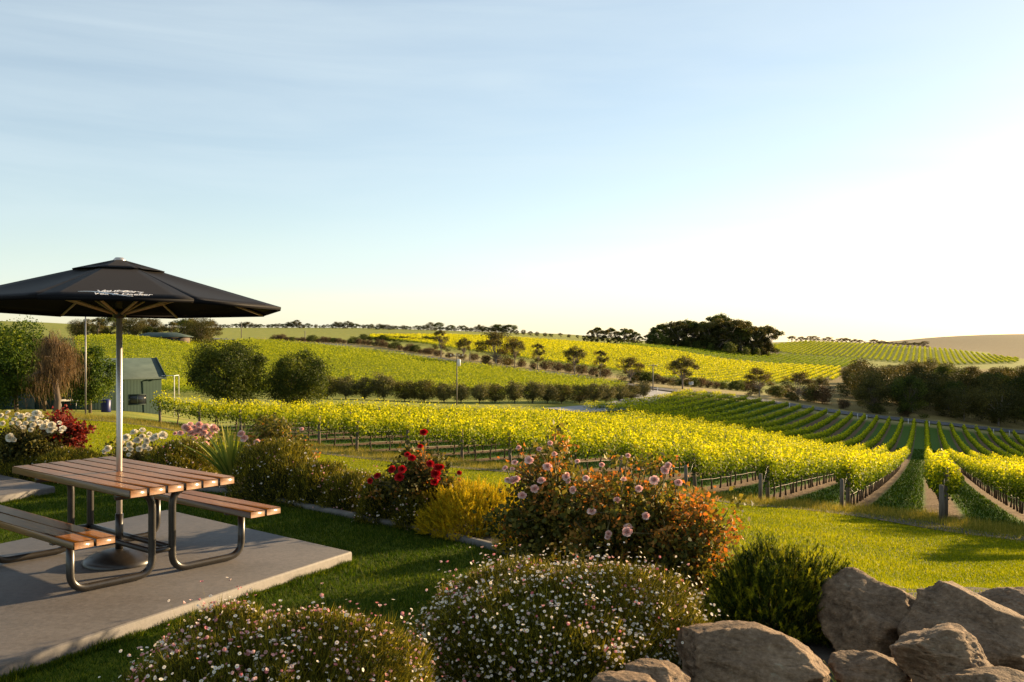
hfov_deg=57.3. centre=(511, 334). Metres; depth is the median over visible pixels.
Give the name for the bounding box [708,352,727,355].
vine row
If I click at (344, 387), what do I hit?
olive tree
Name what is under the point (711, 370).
vine row
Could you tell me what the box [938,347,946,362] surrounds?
vine row
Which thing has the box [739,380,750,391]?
shrub
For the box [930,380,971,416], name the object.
woodland tree
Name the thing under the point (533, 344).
vine row
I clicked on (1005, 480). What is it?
vine row
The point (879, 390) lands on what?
woodland tree
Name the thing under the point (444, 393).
olive tree
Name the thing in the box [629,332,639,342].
grove tree
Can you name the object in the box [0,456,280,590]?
picnic table
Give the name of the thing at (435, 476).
rose bush
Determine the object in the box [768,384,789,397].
shrub
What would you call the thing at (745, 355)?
vine row
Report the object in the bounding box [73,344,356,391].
vine row
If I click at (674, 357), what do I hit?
vine row
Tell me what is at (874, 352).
vine row
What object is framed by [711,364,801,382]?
vine row
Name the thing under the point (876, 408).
shrub
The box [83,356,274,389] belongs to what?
vine row
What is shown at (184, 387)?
vine row
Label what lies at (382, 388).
olive tree
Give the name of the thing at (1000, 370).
woodland tree
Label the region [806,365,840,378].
vine row
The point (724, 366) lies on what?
vine row
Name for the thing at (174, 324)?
gum tree
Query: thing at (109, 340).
vine row
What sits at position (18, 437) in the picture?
rose bush
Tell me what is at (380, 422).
vine row
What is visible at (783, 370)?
vine row
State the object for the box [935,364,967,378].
woodland tree
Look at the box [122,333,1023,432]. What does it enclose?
road
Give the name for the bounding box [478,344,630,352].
vine row
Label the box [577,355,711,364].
vine row
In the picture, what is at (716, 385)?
shrub
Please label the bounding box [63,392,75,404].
window
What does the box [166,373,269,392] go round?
vine row
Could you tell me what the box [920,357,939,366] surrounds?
woodland tree
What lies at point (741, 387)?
shrub
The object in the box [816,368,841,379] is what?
vine row
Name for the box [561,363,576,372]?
shrub
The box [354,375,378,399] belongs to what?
olive tree
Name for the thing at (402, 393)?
olive tree
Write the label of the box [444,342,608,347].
vine row
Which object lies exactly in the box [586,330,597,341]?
grove tree
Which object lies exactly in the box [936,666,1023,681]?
boulder
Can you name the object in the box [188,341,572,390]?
vine row
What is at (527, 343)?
vine row
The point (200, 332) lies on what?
woodland tree
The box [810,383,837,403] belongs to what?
shrub
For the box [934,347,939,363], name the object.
vine row
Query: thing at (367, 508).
daisy bush
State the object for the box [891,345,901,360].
vine row
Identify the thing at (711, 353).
vine row
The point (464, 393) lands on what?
olive tree
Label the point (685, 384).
shrub
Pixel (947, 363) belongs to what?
woodland tree
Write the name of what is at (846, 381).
woodland tree
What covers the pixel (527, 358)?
vine row
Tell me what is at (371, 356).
vine row
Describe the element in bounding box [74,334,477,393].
vine row
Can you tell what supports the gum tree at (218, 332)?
on the ground at (1006, 345)
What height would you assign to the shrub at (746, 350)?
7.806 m
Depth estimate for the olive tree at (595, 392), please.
181.34 m
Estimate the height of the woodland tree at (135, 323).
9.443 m
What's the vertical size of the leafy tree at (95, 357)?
5.192 m
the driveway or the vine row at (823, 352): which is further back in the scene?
the vine row at (823, 352)
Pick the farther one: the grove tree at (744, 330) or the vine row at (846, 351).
the vine row at (846, 351)
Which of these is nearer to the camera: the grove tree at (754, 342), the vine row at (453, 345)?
the vine row at (453, 345)
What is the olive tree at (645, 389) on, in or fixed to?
on the ground at (1006, 345)
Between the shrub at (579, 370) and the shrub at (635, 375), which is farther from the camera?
the shrub at (579, 370)
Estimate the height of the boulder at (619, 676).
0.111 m
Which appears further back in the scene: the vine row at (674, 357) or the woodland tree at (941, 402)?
the vine row at (674, 357)
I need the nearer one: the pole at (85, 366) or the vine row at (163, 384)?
the pole at (85, 366)
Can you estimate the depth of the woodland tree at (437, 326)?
719.26 m
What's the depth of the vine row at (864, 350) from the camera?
744.28 m
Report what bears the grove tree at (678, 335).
on the ground at (1006, 345)
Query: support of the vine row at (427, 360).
on the ground at (1006, 345)
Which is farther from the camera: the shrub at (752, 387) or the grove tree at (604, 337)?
the grove tree at (604, 337)
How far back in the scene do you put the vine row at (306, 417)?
67.99 m
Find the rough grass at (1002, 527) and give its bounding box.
[0,409,1023,535]
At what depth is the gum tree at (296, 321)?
798.23 m
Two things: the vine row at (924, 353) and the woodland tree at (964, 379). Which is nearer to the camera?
the woodland tree at (964, 379)
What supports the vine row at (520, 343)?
on the ground at (1006, 345)
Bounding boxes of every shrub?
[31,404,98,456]
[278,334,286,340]
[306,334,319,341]
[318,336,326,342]
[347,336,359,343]
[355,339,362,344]
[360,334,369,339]
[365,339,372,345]
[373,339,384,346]
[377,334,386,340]
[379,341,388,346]
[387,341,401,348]
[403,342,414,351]
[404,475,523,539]
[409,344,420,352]
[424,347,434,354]
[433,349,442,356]
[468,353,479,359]
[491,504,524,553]
[517,360,527,366]
[539,360,553,369]
[549,361,563,370]
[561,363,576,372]
[575,364,588,373]
[586,367,599,375]
[598,368,612,376]
[627,371,640,380]
[633,370,648,381]
[643,372,656,382]
[647,333,656,343]
[651,374,662,383]
[652,332,666,344]
[660,377,667,383]
[662,334,670,345]
[667,377,675,384]
[674,378,683,385]
[680,338,691,346]
[681,377,693,386]
[691,377,699,386]
[692,340,700,348]
[694,530,850,648]
[696,376,707,387]
[699,340,709,348]
[705,379,712,387]
[707,342,714,351]
[712,381,720,388]
[720,381,727,389]
[723,341,736,354]
[727,383,735,389]
[731,379,745,390]
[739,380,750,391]
[742,347,749,355]
[748,379,756,391]
[752,347,760,355]
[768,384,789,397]
[785,392,796,399]
[800,385,821,401]
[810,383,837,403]
[835,397,851,408]
[867,403,883,412]
[897,407,911,416]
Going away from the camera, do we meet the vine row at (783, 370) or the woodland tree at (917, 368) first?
the woodland tree at (917, 368)
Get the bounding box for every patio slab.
[0,475,54,502]
[0,510,351,676]
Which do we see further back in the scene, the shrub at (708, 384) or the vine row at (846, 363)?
the vine row at (846, 363)
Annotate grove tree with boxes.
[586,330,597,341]
[591,327,602,341]
[598,330,610,342]
[605,327,617,342]
[612,331,622,342]
[617,328,631,341]
[623,329,635,342]
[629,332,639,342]
[648,329,662,344]
[650,323,671,340]
[666,321,690,345]
[671,318,700,345]
[683,328,702,347]
[690,320,704,345]
[695,322,723,350]
[701,312,732,348]
[703,314,726,347]
[704,319,747,350]
[722,321,751,353]
[731,328,752,352]
[732,319,752,349]
[742,329,766,356]
[747,325,776,353]
[756,335,778,355]
[758,324,785,353]
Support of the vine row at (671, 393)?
on the ground at (1006, 345)
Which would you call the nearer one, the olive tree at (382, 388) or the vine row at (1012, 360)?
the olive tree at (382, 388)
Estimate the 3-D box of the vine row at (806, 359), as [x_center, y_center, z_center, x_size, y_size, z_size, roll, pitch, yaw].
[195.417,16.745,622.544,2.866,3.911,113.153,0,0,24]
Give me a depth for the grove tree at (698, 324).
662.00 m
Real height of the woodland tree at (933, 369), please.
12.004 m
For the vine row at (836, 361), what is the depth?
592.79 m
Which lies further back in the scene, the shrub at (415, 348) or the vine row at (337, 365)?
the shrub at (415, 348)
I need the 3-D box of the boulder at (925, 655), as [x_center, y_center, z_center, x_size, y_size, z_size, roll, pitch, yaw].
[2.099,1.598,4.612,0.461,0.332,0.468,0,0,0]
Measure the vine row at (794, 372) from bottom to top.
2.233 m
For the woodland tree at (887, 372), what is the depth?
336.66 m
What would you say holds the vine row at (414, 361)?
on the ground at (1006, 345)
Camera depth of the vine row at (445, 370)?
239.19 m
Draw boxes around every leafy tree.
[0,315,61,410]
[1,337,79,410]
[63,343,123,412]
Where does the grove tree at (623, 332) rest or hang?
on the ground at (1006, 345)
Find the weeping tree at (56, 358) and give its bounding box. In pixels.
[14,329,90,411]
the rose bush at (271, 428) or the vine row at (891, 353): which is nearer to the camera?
the rose bush at (271, 428)
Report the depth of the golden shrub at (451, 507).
9.28 m
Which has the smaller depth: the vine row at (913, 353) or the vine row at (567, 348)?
the vine row at (567, 348)
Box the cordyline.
[178,421,262,478]
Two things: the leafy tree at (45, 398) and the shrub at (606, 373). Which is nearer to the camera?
the leafy tree at (45, 398)
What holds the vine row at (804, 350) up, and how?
on the ground at (1006, 345)
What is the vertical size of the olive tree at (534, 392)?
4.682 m
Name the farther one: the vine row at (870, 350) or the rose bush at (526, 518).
the vine row at (870, 350)
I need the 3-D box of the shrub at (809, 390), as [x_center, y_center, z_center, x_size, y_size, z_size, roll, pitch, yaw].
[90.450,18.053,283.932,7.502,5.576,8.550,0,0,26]
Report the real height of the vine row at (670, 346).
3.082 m
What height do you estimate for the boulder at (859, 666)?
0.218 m
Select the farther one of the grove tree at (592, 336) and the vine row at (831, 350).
the vine row at (831, 350)
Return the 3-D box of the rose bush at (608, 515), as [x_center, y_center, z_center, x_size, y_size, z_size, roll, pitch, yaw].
[0.783,1.435,7.180,1.261,1.181,1.339,0,0,0]
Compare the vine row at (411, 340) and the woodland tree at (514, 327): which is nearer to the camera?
the vine row at (411, 340)
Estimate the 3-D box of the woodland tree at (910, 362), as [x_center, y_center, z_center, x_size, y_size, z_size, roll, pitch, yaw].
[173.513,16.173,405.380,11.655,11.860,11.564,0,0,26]
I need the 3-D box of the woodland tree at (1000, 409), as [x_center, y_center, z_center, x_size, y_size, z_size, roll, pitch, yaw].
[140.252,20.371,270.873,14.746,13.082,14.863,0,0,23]
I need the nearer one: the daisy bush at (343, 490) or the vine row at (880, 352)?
the daisy bush at (343, 490)
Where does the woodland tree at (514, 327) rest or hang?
on the ground at (1006, 345)
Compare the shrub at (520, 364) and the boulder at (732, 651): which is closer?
the boulder at (732, 651)
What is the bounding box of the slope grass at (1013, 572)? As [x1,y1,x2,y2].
[0,416,1023,593]
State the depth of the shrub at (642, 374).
276.80 m
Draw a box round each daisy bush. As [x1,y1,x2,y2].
[0,454,47,481]
[28,445,103,483]
[98,577,442,681]
[143,436,221,473]
[220,437,316,504]
[283,451,351,507]
[312,460,378,511]
[351,465,398,524]
[388,478,437,530]
[399,536,727,681]
[645,619,687,667]
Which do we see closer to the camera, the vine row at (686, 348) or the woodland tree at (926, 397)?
the woodland tree at (926, 397)
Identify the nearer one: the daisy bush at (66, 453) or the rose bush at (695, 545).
the rose bush at (695, 545)
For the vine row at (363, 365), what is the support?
on the ground at (1006, 345)
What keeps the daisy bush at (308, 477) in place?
on the ground at (1006, 345)
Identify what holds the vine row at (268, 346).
on the ground at (1006, 345)
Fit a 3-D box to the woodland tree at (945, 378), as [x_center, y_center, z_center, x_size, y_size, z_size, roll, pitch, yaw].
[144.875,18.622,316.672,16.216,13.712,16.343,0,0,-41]
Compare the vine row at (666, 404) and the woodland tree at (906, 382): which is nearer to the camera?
the vine row at (666, 404)
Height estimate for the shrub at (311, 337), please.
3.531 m
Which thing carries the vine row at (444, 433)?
on the ground at (1006, 345)
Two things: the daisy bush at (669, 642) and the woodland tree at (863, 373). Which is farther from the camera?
the woodland tree at (863, 373)
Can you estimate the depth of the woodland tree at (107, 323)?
313.16 m
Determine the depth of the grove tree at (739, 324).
642.75 m
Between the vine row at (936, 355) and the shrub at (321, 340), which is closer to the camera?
the shrub at (321, 340)
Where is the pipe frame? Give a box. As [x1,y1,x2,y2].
[162,375,178,416]
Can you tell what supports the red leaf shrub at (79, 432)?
on the ground at (1006, 345)
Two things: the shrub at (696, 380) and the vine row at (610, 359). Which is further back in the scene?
the vine row at (610, 359)
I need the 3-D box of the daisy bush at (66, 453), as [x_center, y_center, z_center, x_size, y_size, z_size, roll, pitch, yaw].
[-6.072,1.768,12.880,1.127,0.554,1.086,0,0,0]
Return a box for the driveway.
[548,390,673,411]
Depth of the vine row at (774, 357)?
618.54 m
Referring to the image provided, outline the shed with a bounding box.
[0,357,166,413]
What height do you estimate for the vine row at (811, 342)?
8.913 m
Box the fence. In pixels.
[675,388,1018,431]
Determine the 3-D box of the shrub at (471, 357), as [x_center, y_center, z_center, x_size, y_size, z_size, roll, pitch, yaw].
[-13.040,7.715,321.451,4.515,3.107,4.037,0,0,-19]
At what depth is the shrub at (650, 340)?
630.37 m
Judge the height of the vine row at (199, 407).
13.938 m
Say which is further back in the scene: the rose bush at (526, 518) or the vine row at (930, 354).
the vine row at (930, 354)
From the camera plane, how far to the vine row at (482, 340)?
469.40 m
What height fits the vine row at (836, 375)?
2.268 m
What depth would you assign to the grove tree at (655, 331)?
651.85 m
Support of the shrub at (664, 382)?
on the ground at (1006, 345)
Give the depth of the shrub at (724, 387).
293.07 m
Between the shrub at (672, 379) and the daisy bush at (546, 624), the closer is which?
the daisy bush at (546, 624)
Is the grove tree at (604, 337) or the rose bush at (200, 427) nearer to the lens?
the rose bush at (200, 427)
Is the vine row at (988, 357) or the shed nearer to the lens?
the shed
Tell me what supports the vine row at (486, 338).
on the ground at (1006, 345)
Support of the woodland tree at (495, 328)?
on the ground at (1006, 345)
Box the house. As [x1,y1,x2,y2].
[136,332,192,343]
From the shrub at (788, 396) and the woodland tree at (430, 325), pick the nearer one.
the shrub at (788, 396)
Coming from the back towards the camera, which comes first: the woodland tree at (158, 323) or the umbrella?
the woodland tree at (158, 323)
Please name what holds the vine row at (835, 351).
on the ground at (1006, 345)
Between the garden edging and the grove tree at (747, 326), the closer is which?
the garden edging
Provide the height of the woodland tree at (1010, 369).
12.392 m
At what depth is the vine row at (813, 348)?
777.66 m
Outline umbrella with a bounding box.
[0,257,280,570]
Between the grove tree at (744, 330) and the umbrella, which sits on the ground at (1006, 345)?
the grove tree at (744, 330)
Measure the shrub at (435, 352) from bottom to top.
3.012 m
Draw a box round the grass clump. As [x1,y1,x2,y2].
[721,511,784,572]
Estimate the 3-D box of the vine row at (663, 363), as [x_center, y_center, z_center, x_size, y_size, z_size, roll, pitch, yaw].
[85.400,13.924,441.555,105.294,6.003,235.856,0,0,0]
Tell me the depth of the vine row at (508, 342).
517.32 m
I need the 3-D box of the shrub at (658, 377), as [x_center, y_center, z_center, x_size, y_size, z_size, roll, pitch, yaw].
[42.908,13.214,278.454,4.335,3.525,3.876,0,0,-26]
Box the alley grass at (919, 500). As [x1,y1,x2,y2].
[137,414,1023,530]
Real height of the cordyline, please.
0.875 m
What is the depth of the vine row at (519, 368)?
301.36 m
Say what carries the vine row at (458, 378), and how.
on the ground at (1006, 345)
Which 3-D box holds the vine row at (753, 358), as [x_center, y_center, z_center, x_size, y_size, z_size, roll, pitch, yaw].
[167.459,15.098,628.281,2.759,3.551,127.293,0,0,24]
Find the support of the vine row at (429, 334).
on the ground at (1006, 345)
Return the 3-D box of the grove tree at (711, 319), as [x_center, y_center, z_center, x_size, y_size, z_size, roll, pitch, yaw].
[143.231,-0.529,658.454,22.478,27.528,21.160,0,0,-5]
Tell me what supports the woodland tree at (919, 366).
on the ground at (1006, 345)
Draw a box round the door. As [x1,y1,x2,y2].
[9,393,34,408]
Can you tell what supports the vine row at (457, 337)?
on the ground at (1006, 345)
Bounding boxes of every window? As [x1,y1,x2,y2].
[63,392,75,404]
[128,394,146,404]
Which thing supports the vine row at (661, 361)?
on the ground at (1006, 345)
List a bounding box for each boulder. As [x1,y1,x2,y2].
[591,670,655,681]
[625,658,690,681]
[675,620,830,681]
[815,567,915,657]
[827,650,911,681]
[889,622,992,681]
[897,580,1023,671]
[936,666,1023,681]
[978,587,1023,615]
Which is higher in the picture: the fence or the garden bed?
the fence
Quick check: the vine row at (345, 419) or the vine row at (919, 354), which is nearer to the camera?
the vine row at (345, 419)
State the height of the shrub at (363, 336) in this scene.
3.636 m
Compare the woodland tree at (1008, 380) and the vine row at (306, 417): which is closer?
the vine row at (306, 417)
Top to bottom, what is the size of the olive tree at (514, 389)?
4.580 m
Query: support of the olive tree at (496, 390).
on the ground at (1006, 345)
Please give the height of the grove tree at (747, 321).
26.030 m
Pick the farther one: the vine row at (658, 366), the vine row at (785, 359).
the vine row at (785, 359)
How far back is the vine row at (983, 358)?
690.33 m
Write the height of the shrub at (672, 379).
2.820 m
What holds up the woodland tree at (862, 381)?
on the ground at (1006, 345)
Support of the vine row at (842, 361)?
on the ground at (1006, 345)
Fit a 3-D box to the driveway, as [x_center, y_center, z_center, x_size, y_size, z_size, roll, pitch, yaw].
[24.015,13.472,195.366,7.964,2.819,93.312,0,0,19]
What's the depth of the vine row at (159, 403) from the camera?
71.42 m
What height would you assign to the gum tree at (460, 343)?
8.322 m
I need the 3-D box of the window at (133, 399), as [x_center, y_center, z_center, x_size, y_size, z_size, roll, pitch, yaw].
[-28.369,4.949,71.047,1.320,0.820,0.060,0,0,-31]
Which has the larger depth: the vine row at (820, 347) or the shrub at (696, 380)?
the vine row at (820, 347)
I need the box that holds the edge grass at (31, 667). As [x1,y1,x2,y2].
[0,492,357,681]
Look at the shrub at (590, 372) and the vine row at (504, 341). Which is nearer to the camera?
the shrub at (590, 372)
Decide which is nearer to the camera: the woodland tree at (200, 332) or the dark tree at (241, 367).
the dark tree at (241, 367)
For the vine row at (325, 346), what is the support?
on the ground at (1006, 345)
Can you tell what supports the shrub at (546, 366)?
on the ground at (1006, 345)
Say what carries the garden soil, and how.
on the ground at (1006, 345)
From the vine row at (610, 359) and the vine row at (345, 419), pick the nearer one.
the vine row at (345, 419)
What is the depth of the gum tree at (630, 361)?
262.10 m
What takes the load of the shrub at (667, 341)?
on the ground at (1006, 345)
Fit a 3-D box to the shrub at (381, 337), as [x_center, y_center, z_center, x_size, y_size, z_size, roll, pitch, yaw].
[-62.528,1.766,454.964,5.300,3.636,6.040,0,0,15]
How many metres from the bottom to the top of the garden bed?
0.375 m
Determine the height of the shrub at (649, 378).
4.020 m
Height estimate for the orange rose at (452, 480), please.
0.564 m
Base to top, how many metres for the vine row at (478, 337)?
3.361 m
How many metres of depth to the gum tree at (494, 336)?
298.31 m
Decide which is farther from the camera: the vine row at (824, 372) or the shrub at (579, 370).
the vine row at (824, 372)
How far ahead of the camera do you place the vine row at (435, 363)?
264.66 m
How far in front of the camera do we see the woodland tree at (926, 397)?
288.06 m
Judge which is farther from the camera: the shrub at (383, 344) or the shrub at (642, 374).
the shrub at (383, 344)
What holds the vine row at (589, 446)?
on the ground at (1006, 345)
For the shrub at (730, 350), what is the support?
on the ground at (1006, 345)
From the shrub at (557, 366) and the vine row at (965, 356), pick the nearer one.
the shrub at (557, 366)
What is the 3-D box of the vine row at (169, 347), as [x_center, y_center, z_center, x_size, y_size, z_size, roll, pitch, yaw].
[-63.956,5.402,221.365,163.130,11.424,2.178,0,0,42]
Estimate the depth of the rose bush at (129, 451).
12.87 m
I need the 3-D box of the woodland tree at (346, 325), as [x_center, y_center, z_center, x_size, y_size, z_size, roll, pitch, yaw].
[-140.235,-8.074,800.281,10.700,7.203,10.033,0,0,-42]
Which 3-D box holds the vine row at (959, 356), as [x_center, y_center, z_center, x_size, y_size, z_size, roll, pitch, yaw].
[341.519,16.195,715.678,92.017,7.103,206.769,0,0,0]
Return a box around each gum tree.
[91,318,107,333]
[112,318,128,334]
[123,325,134,335]
[139,318,158,332]
[160,321,178,332]
[193,319,222,344]
[291,320,300,327]
[432,329,450,357]
[455,337,471,359]
[472,330,520,365]
[503,337,524,366]
[530,343,546,369]
[562,345,587,373]
[592,350,608,376]
[614,356,646,383]
[664,355,700,388]
[742,366,774,396]
[779,371,818,401]
[812,376,829,389]
[918,341,929,346]
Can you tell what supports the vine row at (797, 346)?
on the ground at (1006, 345)
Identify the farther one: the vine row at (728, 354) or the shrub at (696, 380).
the vine row at (728, 354)
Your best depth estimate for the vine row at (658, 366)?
442.62 m
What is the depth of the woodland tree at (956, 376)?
348.61 m
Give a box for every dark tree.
[178,337,274,406]
[262,347,334,406]
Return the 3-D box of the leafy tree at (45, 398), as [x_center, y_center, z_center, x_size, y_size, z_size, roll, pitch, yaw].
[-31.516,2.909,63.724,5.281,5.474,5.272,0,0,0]
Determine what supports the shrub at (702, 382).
on the ground at (1006, 345)
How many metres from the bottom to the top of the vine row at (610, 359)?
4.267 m
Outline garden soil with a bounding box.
[570,550,988,681]
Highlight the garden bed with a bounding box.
[215,480,567,573]
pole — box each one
[85,317,85,415]
[450,353,463,404]
[649,365,657,390]
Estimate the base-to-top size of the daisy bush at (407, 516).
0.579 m
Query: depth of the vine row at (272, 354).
222.68 m
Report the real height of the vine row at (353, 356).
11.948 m
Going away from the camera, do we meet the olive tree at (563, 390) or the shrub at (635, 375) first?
the olive tree at (563, 390)
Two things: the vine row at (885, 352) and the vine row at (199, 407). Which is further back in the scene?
the vine row at (885, 352)
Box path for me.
[4,415,1023,540]
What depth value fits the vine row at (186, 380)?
158.34 m
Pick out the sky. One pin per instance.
(850, 169)
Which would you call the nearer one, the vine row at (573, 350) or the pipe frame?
the pipe frame
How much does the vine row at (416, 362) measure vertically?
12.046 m
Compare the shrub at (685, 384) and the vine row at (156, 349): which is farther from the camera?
the shrub at (685, 384)
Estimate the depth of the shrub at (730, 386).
295.52 m
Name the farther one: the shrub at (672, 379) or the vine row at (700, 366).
the vine row at (700, 366)
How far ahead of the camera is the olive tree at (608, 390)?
187.84 m
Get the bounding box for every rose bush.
[0,408,72,468]
[97,428,167,461]
[173,421,229,470]
[237,409,320,465]
[360,429,461,518]
[472,419,604,574]
[532,442,706,597]
[621,480,753,604]
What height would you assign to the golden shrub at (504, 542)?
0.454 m
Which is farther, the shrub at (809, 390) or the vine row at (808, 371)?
the vine row at (808, 371)
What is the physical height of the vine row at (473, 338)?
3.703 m
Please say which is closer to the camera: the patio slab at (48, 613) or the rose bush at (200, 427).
the patio slab at (48, 613)
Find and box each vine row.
[72,336,404,392]
[73,338,393,391]
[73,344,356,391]
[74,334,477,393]
[74,335,437,393]
[75,334,436,390]
[77,341,376,393]
[78,352,226,376]
[79,347,337,392]
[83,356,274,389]
[86,356,260,388]
[87,333,484,391]
[102,333,502,394]
[114,334,520,395]
[127,334,526,393]
[134,335,527,393]
[150,390,747,427]
[151,337,522,387]
[161,377,191,389]
[161,378,202,392]
[161,379,202,393]
[161,380,172,392]
[161,380,192,392]
[164,339,568,390]
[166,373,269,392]
[166,376,257,392]
[172,340,572,393]
[184,341,579,395]
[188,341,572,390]
[188,396,761,432]
[191,341,569,387]
[193,342,586,388]
[194,340,579,390]
[211,340,580,384]
[214,341,600,385]
[216,340,610,387]
[217,339,609,386]
[217,343,609,394]
[218,339,620,385]
[222,339,624,386]
[225,339,621,385]
[230,338,624,384]
[231,399,775,434]
[238,338,624,384]
[240,338,626,382]
[243,338,627,384]
[248,337,627,383]
[254,338,603,378]
[265,401,789,439]
[310,403,802,445]
[344,406,814,450]
[370,333,470,335]
[373,334,484,335]
[373,335,510,336]
[374,335,521,337]
[388,336,546,339]
[390,337,551,340]
[397,337,559,340]
[397,409,827,453]
[401,338,565,341]
[404,338,571,341]
[409,338,574,342]
[413,339,578,342]
[414,335,529,338]
[417,339,580,342]
[422,340,586,343]
[427,340,587,344]
[430,341,595,344]
[436,342,598,345]
[442,342,604,346]
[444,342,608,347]
[448,343,612,348]
[449,409,840,460]
[453,343,612,349]
[461,343,621,349]
[468,344,624,351]
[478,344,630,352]
[484,345,630,353]
[491,345,639,353]
[496,411,853,466]
[502,345,644,355]
[509,346,649,356]
[518,347,656,357]
[524,347,665,359]
[534,349,674,360]
[542,350,677,361]
[551,351,687,362]
[556,413,866,470]
[560,352,696,362]
[568,354,703,364]
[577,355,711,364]
[582,389,707,409]
[584,356,719,366]
[592,358,727,367]
[603,359,733,368]
[605,391,722,412]
[608,360,741,369]
[617,361,749,371]
[617,415,878,478]
[622,361,757,371]
[623,389,692,403]
[625,393,735,414]
[641,362,764,372]
[647,362,772,374]
[654,346,686,347]
[658,362,779,377]
[670,347,706,349]
[676,362,786,378]
[678,348,705,351]
[681,416,890,489]
[685,349,722,352]
[693,350,722,353]
[697,363,793,380]
[701,351,726,354]
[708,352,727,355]
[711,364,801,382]
[715,352,740,357]
[723,353,742,358]
[728,364,807,382]
[730,354,753,358]
[737,352,769,359]
[745,353,775,361]
[745,364,814,382]
[751,353,781,361]
[756,417,903,500]
[760,354,788,361]
[761,364,820,383]
[767,353,793,362]
[773,354,799,363]
[773,364,826,383]
[775,341,795,348]
[778,340,800,349]
[779,340,806,351]
[780,354,805,363]
[783,340,811,351]
[787,341,816,352]
[788,355,810,363]
[788,365,833,382]
[791,340,819,352]
[795,355,816,363]
[796,341,824,353]
[801,341,828,354]
[801,355,821,364]
[806,341,833,354]
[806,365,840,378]
[808,355,828,364]
[811,341,836,354]
[814,356,833,364]
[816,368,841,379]
[817,342,842,355]
[820,356,838,365]
[823,342,846,355]
[827,357,844,365]
[828,342,850,356]
[829,372,840,379]
[834,342,855,356]
[834,357,850,366]
[834,418,916,506]
[839,343,860,356]
[840,357,856,366]
[845,343,864,357]
[851,343,868,357]
[857,343,873,357]
[863,343,877,358]
[868,343,882,358]
[873,344,887,359]
[879,344,891,359]
[886,344,896,360]
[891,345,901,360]
[898,345,906,361]
[904,345,911,361]
[911,346,915,362]
[917,346,920,362]
[923,346,926,362]
[923,419,964,519]
[928,347,932,361]
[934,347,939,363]
[936,421,1023,513]
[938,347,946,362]
[943,347,953,363]
[949,348,959,363]
[949,422,1022,468]
[954,349,965,363]
[959,350,972,363]
[962,425,1023,464]
[964,350,979,363]
[969,351,984,363]
[974,425,1023,461]
[976,352,991,362]
[982,352,997,362]
[987,353,1004,362]
[987,427,1023,458]
[993,354,1009,362]
[999,355,1015,362]
[999,428,1023,452]
[1012,430,1023,446]
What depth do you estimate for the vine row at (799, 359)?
618.44 m
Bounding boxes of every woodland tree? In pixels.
[65,318,88,337]
[74,318,100,336]
[95,317,123,336]
[122,318,148,335]
[143,326,159,332]
[144,318,164,331]
[168,318,197,334]
[182,318,216,342]
[335,322,342,327]
[343,321,351,328]
[425,322,434,330]
[434,322,444,330]
[489,325,500,331]
[492,324,505,332]
[504,324,517,334]
[835,357,890,396]
[842,365,858,389]
[846,364,891,405]
[849,377,894,413]
[851,372,885,402]
[882,366,900,390]
[883,364,949,405]
[885,364,913,402]
[886,371,940,410]
[887,375,929,417]
[902,359,923,366]
[907,363,928,372]
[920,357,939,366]
[925,369,962,403]
[928,363,963,376]
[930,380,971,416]
[932,387,967,417]
[933,360,958,369]
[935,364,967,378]
[947,370,972,386]
[953,371,983,399]
[959,366,983,381]
[971,375,1023,423]
[971,382,1023,425]
[974,371,1023,391]
[988,366,1015,379]
[995,367,1022,377]
[1004,366,1023,382]
[1005,372,1023,395]
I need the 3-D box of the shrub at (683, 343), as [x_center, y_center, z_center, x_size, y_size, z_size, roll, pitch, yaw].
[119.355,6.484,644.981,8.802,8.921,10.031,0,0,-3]
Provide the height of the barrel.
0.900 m
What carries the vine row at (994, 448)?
on the ground at (1006, 345)
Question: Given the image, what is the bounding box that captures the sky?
[0,0,1023,342]
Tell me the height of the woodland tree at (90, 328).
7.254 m
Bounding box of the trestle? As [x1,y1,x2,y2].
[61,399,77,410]
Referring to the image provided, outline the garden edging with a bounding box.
[195,487,522,559]
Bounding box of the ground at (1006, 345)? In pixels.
[0,321,1023,681]
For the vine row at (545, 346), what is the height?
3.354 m
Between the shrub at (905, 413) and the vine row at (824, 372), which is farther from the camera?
the vine row at (824, 372)
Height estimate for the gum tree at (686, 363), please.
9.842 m
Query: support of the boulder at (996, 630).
on the ground at (1006, 345)
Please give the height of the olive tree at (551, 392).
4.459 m
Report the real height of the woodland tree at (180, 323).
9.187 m
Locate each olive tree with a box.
[322,375,339,398]
[334,374,360,398]
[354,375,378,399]
[370,371,397,399]
[390,379,420,400]
[408,379,440,401]
[434,381,454,402]
[450,382,472,402]
[469,381,490,402]
[485,383,508,402]
[504,379,525,402]
[522,379,548,402]
[538,381,560,403]
[551,383,574,403]
[568,384,592,403]
[582,383,606,402]
[596,382,618,401]
[611,382,633,400]
[622,384,641,398]
[636,380,651,396]
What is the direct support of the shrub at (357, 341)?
on the ground at (1006, 345)
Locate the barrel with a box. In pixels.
[101,399,110,411]
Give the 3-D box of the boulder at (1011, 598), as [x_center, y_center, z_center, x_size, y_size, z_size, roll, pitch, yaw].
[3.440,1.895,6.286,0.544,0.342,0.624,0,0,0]
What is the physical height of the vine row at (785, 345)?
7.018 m
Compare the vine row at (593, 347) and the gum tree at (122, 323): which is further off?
the vine row at (593, 347)

